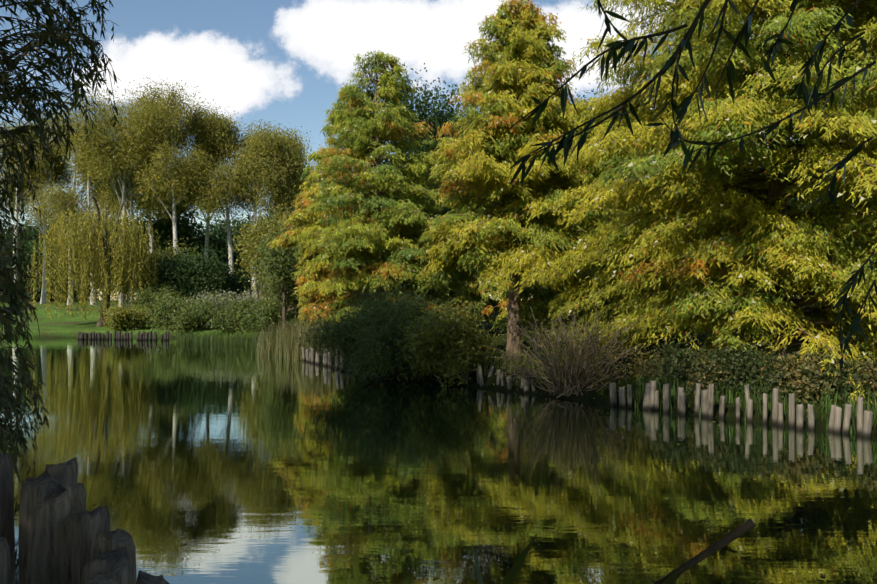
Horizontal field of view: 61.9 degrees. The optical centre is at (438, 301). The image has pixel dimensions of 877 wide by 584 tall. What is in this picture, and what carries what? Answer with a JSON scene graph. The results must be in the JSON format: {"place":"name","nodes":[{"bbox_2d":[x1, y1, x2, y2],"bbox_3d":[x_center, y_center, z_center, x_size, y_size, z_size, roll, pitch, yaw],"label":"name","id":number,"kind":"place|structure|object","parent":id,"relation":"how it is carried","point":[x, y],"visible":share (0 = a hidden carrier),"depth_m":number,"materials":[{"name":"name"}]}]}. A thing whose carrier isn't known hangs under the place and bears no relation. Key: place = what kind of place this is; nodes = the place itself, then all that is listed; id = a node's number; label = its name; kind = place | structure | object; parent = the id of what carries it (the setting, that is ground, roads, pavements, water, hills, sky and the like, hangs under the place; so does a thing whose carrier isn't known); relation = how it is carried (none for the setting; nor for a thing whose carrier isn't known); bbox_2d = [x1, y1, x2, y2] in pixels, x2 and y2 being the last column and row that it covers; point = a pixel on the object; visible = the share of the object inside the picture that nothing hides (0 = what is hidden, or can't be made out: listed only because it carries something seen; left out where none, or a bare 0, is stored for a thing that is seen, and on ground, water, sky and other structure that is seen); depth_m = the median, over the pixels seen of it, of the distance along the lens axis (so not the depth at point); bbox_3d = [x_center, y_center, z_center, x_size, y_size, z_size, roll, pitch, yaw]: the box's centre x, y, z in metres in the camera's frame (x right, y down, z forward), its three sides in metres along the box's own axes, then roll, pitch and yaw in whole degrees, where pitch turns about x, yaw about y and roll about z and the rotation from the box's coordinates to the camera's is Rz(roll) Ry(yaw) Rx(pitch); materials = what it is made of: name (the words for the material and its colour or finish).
{"place":"outdoors","nodes":[
{"label":"outdoors","id":0,"kind":"place"},
{"bbox_2d":[38,229,137,299],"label":"weeping willow","id":1,"kind":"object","parent":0,"point":[86,260],"depth_m":60.91,"materials":[{"name":"green plant"}]},
{"bbox_2d":[104,200,219,258],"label":"tree","id":2,"kind":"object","parent":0,"point":[185,230],"depth_m":51.04,"materials":[{"name":"green plant"}]},
{"bbox_2d":[190,209,264,289],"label":"tree","id":3,"kind":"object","parent":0,"point":[220,232],"depth_m":69.66,"materials":[{"name":"green plant"}]},
{"bbox_2d":[0,0,811,300],"label":"sky","id":4,"kind":"structure","parent":0,"point":[286,61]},
{"bbox_2d":[0,338,876,583],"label":"pond water","id":5,"kind":"structure","parent":0,"point":[421,482],"depth_m":6.89,"materials":[{"name":"green liquid"}]},
{"bbox_2d":[169,331,275,346],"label":"reed bank","id":6,"kind":"structure","parent":5,"relation":"on","point":[234,340],"depth_m":28.52,"materials":[{"name":"green plant"}]},
{"bbox_2d":[61,372,870,578],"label":"floating leaves","id":7,"kind":"object","parent":5,"relation":"on","point":[450,559],"visible":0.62,"depth_m":5.49,"materials":[{"name":"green plant"}]},
{"bbox_2d":[0,300,876,436],"bbox_3d":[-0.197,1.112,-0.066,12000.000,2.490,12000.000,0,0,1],"label":"terrain","id":8,"kind":"structure","parent":0,"point":[66,326],"depth_m":18.02,"materials":[{"name":"green plant"}]},
{"bbox_2d":[1,228,42,251],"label":"tree","id":9,"kind":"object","parent":8,"relation":"on","point":[33,237],"depth_m":63.91,"materials":[{"name":"green plant"}]},
{"bbox_2d":[1,215,68,244],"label":"tree","id":10,"kind":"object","parent":8,"relation":"on","point":[31,229],"depth_m":76.22,"materials":[{"name":"green plant"}]},
{"bbox_2d":[0,122,73,303],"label":"poplar","id":11,"kind":"object","parent":8,"relation":"on","point":[43,298],"visible":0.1,"depth_m":51.81,"materials":[{"name":"green plant"}]},
{"bbox_2d":[0,114,76,301],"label":"poplar","id":12,"kind":"object","parent":8,"relation":"on","point":[35,176],"visible":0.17,"depth_m":51.17,"materials":[{"name":"green plant"}]},
{"bbox_2d":[0,238,102,301],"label":"weeping willow","id":13,"kind":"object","parent":8,"relation":"on","point":[28,249],"depth_m":54.70,"materials":[{"name":"green plant"}]},
{"bbox_2d":[0,0,120,482],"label":"willow tree","id":14,"kind":"object","parent":8,"relation":"on","point":[56,35],"visible":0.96,"depth_m":5.03,"materials":[{"name":"green plant"}]},
{"bbox_2d":[13,108,114,304],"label":"poplar","id":15,"kind":"object","parent":8,"relation":"on","point":[55,149],"visible":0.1,"depth_m":50.33,"materials":[{"name":"green plant"}]},
{"bbox_2d":[24,144,138,305],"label":"poplar","id":16,"kind":"object","parent":8,"relation":"on","point":[58,199],"visible":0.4,"depth_m":48.84,"materials":[{"name":"green plant"}]},
{"bbox_2d":[0,453,169,583],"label":"posts","id":17,"kind":"object","parent":8,"relation":"on","point":[65,537],"visible":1,"depth_m":2.73,"materials":[{"name":"grey wood"}]},
{"bbox_2d":[46,209,127,295],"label":"willow tree","id":18,"kind":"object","parent":8,"relation":"on","point":[95,229],"depth_m":71.86,"materials":[{"name":"green plant"}]},
{"bbox_2d":[25,196,160,326],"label":"weeping willow","id":19,"kind":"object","parent":8,"relation":"on","point":[103,259],"depth_m":36.09,"materials":[{"name":"green plant"}]},
{"bbox_2d":[48,77,170,305],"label":"poplar","id":20,"kind":"object","parent":8,"relation":"on","point":[96,139],"visible":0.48,"depth_m":44.80,"materials":[{"name":"green plant"}]},
{"bbox_2d":[77,331,169,340],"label":"wooden stakes","id":21,"kind":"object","parent":8,"relation":"on","point":[119,336],"depth_m":31.61,"materials":[{"name":"grey wood"}]},
{"bbox_2d":[54,115,199,307],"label":"poplar","id":22,"kind":"object","parent":8,"relation":"on","point":[148,206],"visible":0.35,"depth_m":46.49,"materials":[{"name":"green plant"}]},
{"bbox_2d":[99,300,154,330],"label":"bush","id":23,"kind":"object","parent":8,"relation":"on","point":[128,318],"visible":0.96,"depth_m":34.31,"materials":[{"name":"green plant"}]},
{"bbox_2d":[85,236,200,316],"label":"bush","id":24,"kind":"object","parent":8,"relation":"on","point":[162,251],"visible":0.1,"depth_m":40.28,"materials":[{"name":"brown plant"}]},
{"bbox_2d":[89,82,200,252],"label":"poplar","id":25,"kind":"object","parent":8,"relation":"on","point":[151,236],"visible":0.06,"depth_m":47.09,"materials":[{"name":"green plant"}]},
{"bbox_2d":[132,284,164,327],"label":"sapling","id":26,"kind":"object","parent":8,"relation":"on","point":[145,296],"visible":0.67,"depth_m":35.90,"materials":[{"name":"green plant"}]},
{"bbox_2d":[146,286,175,326],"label":"sapling","id":27,"kind":"object","parent":8,"relation":"on","point":[161,295],"visible":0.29,"depth_m":35.64,"materials":[{"name":"green plant"}]},
{"bbox_2d":[107,76,220,252],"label":"poplar","id":28,"kind":"object","parent":8,"relation":"on","point":[177,121],"visible":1,"depth_m":44.24,"materials":[{"name":"green plant"}]},
{"bbox_2d":[155,282,182,300],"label":"sapling","id":29,"kind":"object","parent":8,"relation":"on","point":[169,289],"visible":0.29,"depth_m":37.29,"materials":[{"name":"green plant"}]},
{"bbox_2d":[131,240,236,301],"bbox_3d":[-13.399,-0.983,39.326,5.095,4.547,4.239,0,0,1],"label":"bush","id":30,"kind":"object","parent":8,"relation":"on","point":[171,274],"visible":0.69,"depth_m":38.42,"materials":[{"name":"green plant"}]},
{"bbox_2d":[143,290,224,337],"bbox_3d":[-12.049,0.584,34.565,3.574,2.283,4.755,0,0,-22],"label":"shrub","id":31,"kind":"object","parent":8,"relation":"on","point":[177,315],"visible":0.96,"depth_m":33.76,"materials":[{"name":"green plant"}]},
{"bbox_2d":[159,111,247,258],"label":"poplar","id":32,"kind":"object","parent":8,"relation":"on","point":[207,231],"visible":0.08,"depth_m":49.70,"materials":[{"name":"green plant"}]},
{"bbox_2d":[159,234,249,291],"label":"backdrop","id":33,"kind":"structure","parent":8,"relation":"on","point":[221,243],"depth_m":53.28,"materials":[{"name":"green plant"}]},
{"bbox_2d":[168,259,254,299],"bbox_3d":[-12.502,-0.582,40.046,4.764,3.608,4.562,0,0,1],"label":"bush","id":34,"kind":"object","parent":8,"relation":"on","point":[238,285],"visible":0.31,"depth_m":39.92,"materials":[{"name":"green plant"}]},
{"bbox_2d":[181,290,259,328],"bbox_3d":[-10.822,0.597,36.009,4.159,2.411,3.344,0,0,1],"label":"white flower shrub","id":35,"kind":"object","parent":8,"relation":"on","point":[205,297],"visible":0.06,"depth_m":35.12,"materials":[{"name":"green plant"}]},
{"bbox_2d":[184,102,265,288],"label":"poplar","id":36,"kind":"object","parent":8,"relation":"on","point":[221,131],"visible":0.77,"depth_m":46.05,"materials":[{"name":"green plant"}]},
{"bbox_2d":[205,287,274,329],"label":"white flower shrub","id":37,"kind":"object","parent":8,"relation":"on","point":[224,298],"visible":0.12,"depth_m":34.45,"materials":[{"name":"green plant"}]},
{"bbox_2d":[204,296,286,334],"bbox_3d":[-8.911,0.764,33.548,3.956,2.126,4.373,0,0,1],"label":"shrub","id":38,"kind":"object","parent":8,"relation":"on","point":[243,316],"visible":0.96,"depth_m":33.03,"materials":[{"name":"green plant"}]},
{"bbox_2d":[235,236,267,296],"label":"tree","id":39,"kind":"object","parent":8,"relation":"on","point":[249,275],"depth_m":55.08,"materials":[{"name":"green plant"}]},
{"bbox_2d":[189,119,317,298],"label":"poplar","id":40,"kind":"object","parent":8,"relation":"on","point":[259,160],"visible":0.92,"depth_m":44.70,"materials":[{"name":"green plant"}]},
{"bbox_2d":[225,201,308,301],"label":"yellow tree","id":41,"kind":"object","parent":8,"relation":"on","point":[250,257],"visible":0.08,"depth_m":37.44,"materials":[{"name":"brown plant"}]},
{"bbox_2d":[247,199,296,279],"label":"tree","id":42,"kind":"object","parent":8,"relation":"on","point":[248,218],"depth_m":53.69,"materials":[{"name":"green plant"}]},
{"bbox_2d":[242,219,303,330],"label":"green tree","id":43,"kind":"object","parent":8,"relation":"on","point":[278,265],"visible":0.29,"depth_m":32.30,"materials":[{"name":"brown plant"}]},
{"bbox_2d":[228,120,319,226],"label":"poplar","id":44,"kind":"object","parent":8,"relation":"on","point":[298,182],"visible":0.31,"depth_m":46.98,"materials":[{"name":"green plant"}]},
{"bbox_2d":[250,312,344,360],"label":"reed bank","id":45,"kind":"structure","parent":8,"relation":"on","point":[285,344],"depth_m":21.64,"materials":[{"name":"green plant"}]},
{"bbox_2d":[260,161,342,302],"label":"poplar","id":46,"kind":"object","parent":8,"relation":"on","point":[290,210],"visible":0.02,"depth_m":52.48,"materials":[{"name":"green plant"}]},
{"bbox_2d":[267,178,372,329],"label":"cypress","id":47,"kind":"object","parent":8,"relation":"on","point":[308,284],"visible":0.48,"depth_m":22.79,"materials":[{"name":"yellow plant"}]},
{"bbox_2d":[302,347,369,376],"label":"wooden stakes","id":48,"kind":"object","parent":8,"relation":"on","point":[326,360],"depth_m":18.77,"materials":[{"name":"grey wood"}]},
{"bbox_2d":[291,84,396,308],"bbox_3d":[-2.999,-3.224,26.372,4.491,9.393,4.740,0,0,1],"label":"cypress","id":49,"kind":"object","parent":8,"relation":"on","point":[314,176],"visible":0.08,"depth_m":25.87,"materials":[{"name":"green plant"}]},
{"bbox_2d":[288,50,464,321],"bbox_3d":[-1.739,-3.027,22.043,5.333,9.041,5.544,0,0,1],"label":"tall cypress","id":50,"kind":"object","parent":8,"relation":"on","point":[375,243],"visible":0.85,"depth_m":21.41,"materials":[{"name":"green plant"}]},
{"bbox_2d":[296,276,486,384],"bbox_3d":[-0.952,0.678,16.113,3.968,2.455,4.398,0,0,1],"label":"willow shrub","id":51,"kind":"object","parent":8,"relation":"on","point":[367,337],"visible":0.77,"depth_m":15.15,"materials":[{"name":"green plant"}]},
{"bbox_2d":[364,62,505,314],"bbox_3d":[1.376,-4.526,34.132,9.693,11.519,12.471,0,0,1],"label":"dark tree","id":52,"kind":"object","parent":8,"relation":"on","point":[437,117],"visible":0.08,"depth_m":31.45,"materials":[{"name":"green plant"}]},
{"bbox_2d":[365,136,507,325],"bbox_3d":[0.203,-2.153,24.900,5.315,7.040,5.252,0,0,1],"label":"cypress","id":53,"kind":"object","parent":8,"relation":"on","point":[466,281],"visible":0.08,"depth_m":23.50,"materials":[{"name":"green plant"}]},
{"bbox_2d":[375,127,508,238],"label":"dark tree","id":54,"kind":"object","parent":8,"relation":"on","point":[440,174],"depth_m":31.37,"materials":[{"name":"green plant"}]},
{"bbox_2d":[394,298,502,388],"bbox_3d":[0.268,0.794,14.483,2.318,1.783,2.192,0,0,1],"label":"bush","id":55,"kind":"object","parent":8,"relation":"on","point":[444,352],"visible":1,"depth_m":14.21,"materials":[{"name":"green plant"}]},
{"bbox_2d":[430,365,534,392],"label":"wooden posts","id":56,"kind":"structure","parent":8,"relation":"on","point":[480,381],"depth_m":13.87,"materials":[{"name":"grey wood"}]},
{"bbox_2d":[464,350,563,382],"bbox_3d":[1.286,1.271,14.609,1.178,0.707,3.299,0,0,-35],"label":"bush","id":57,"kind":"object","parent":8,"relation":"on","point":[487,362],"depth_m":14.45,"materials":[{"name":"green plant"}]},
{"bbox_2d":[412,0,626,360],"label":"cypress","id":58,"kind":"object","parent":8,"relation":"on","point":[518,57],"visible":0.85,"depth_m":15.48,"materials":[{"name":"green plant"}]},
{"bbox_2d":[464,291,659,398],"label":"bare shrub twigs","id":59,"kind":"object","parent":8,"relation":"on","point":[580,371],"visible":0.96,"depth_m":12.48,"materials":[{"name":"brown plant"}]},
{"bbox_2d":[494,83,633,213],"bbox_3d":[6.891,-4.490,35.139,11.484,10.919,9.061,0,0,1],"label":"dark tree","id":60,"kind":"object","parent":8,"relation":"on","point":[587,112],"visible":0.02,"depth_m":34.06,"materials":[{"name":"green plant"}]},
{"bbox_2d":[481,181,650,343],"bbox_3d":[3.723,-1.034,20.918,5.079,5.119,5.002,0,0,1],"label":"cypress","id":61,"kind":"object","parent":8,"relation":"on","point":[539,298],"visible":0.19,"depth_m":19.70,"materials":[{"name":"green plant"}]},
{"bbox_2d":[575,102,661,220],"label":"cypress","id":62,"kind":"object","parent":8,"relation":"on","point":[602,167],"visible":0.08,"depth_m":22.34,"materials":[{"name":"green plant"}]},
{"bbox_2d":[624,346,698,384],"bbox_3d":[3.878,1.189,12.261,1.602,0.957,1.194,0,0,1],"label":"understory","id":63,"kind":"object","parent":8,"relation":"on","point":[645,361],"visible":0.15,"depth_m":12.18,"materials":[{"name":"green plant"}]},
{"bbox_2d":[647,344,732,393],"bbox_3d":[4.046,1.194,11.664,1.602,1.047,1.309,0,0,35],"label":"understory","id":64,"kind":"object","parent":8,"relation":"on","point":[682,369],"visible":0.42,"depth_m":11.49,"materials":[{"name":"green plant"}]},
{"bbox_2d":[637,337,743,389],"bbox_3d":[4.214,1.063,11.792,1.772,1.042,1.760,0,0,1],"label":"understory","id":65,"kind":"object","parent":8,"relation":"on","point":[682,350],"visible":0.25,"depth_m":11.64,"materials":[{"name":"green plant"}]},
{"bbox_2d":[582,132,800,344],"bbox_3d":[6.433,-1.622,18.921,5.319,5.760,5.147,0,0,1],"label":"cypress","id":66,"kind":"object","parent":8,"relation":"on","point":[642,291],"visible":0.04,"depth_m":18.21,"materials":[{"name":"green plant"}]},
{"bbox_2d":[536,0,876,404],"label":"cypress","id":67,"kind":"object","parent":8,"relation":"on","point":[729,218],"visible":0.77,"depth_m":11.30,"materials":[{"name":"green plant"}]},
{"bbox_2d":[659,26,762,270],"bbox_3d":[10.473,-5.158,29.884,5.799,12.386,6.323,0,0,1],"label":"cypress","id":68,"kind":"object","parent":8,"relation":"on","point":[672,48],"depth_m":29.46,"materials":[{"name":"green plant"}]},
{"bbox_2d":[674,353,766,403],"bbox_3d":[4.377,1.200,11.314,1.328,0.825,1.264,0,0,1],"label":"understory","id":69,"kind":"object","parent":8,"relation":"on","point":[697,373],"visible":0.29,"depth_m":11.08,"materials":[{"name":"green plant"}]},
{"bbox_2d":[609,380,872,436],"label":"wooden posts","id":70,"kind":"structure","parent":8,"relation":"on","point":[863,424],"depth_m":10.08,"materials":[{"name":"grey wood"}]},
{"bbox_2d":[684,335,812,394],"bbox_3d":[4.585,1.068,11.052,1.693,1.097,1.732,0,0,1],"label":"understory","id":71,"kind":"object","parent":8,"relation":"on","point":[744,362],"visible":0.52,"depth_m":10.90,"materials":[{"name":"green plant"}]},
{"bbox_2d":[625,365,876,433],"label":"grass","id":72,"kind":"structure","parent":8,"relation":"on","point":[732,398],"depth_m":10.35,"materials":[{"name":"green plant"}]},
{"bbox_2d":[740,355,807,403],"bbox_3d":[4.985,1.212,10.655,1.152,0.909,1.306,0,0,1],"label":"understory","id":73,"kind":"object","parent":8,"relation":"on","point":[763,378],"visible":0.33,"depth_m":10.45,"materials":[{"name":"green plant"}]},
{"bbox_2d":[760,347,854,412],"bbox_3d":[5.413,1.177,10.336,1.630,1.081,1.309,0,0,1],"label":"understory","id":74,"kind":"object","parent":8,"relation":"on","point":[797,374],"visible":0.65,"depth_m":10.18,"materials":[{"name":"green plant"}]},
{"bbox_2d":[759,10,876,321],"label":"cypress","id":75,"kind":"object","parent":8,"relation":"on","point":[801,206],"visible":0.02,"depth_m":19.82,"materials":[{"name":"green plant"}]},
{"bbox_2d":[784,353,876,404],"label":"understory","id":76,"kind":"object","parent":8,"relation":"on","point":[829,368],"visible":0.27,"depth_m":10.01,"materials":[{"name":"green plant"}]},
{"bbox_2d":[803,350,876,405],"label":"understory","id":77,"kind":"object","parent":8,"relation":"on","point":[856,377],"visible":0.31,"depth_m":9.85,"materials":[{"name":"green plant"}]},
{"bbox_2d":[837,356,876,403],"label":"bush","id":78,"kind":"object","parent":8,"relation":"on","point":[869,375],"visible":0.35,"depth_m":9.73,"materials":[{"name":"green plant"}]},
{"bbox_2d":[471,0,876,583],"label":"tree branches","id":79,"kind":"object","parent":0,"point":[565,144],"visible":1,"depth_m":2.22,"materials":[{"name":"green plant"}]}
]}

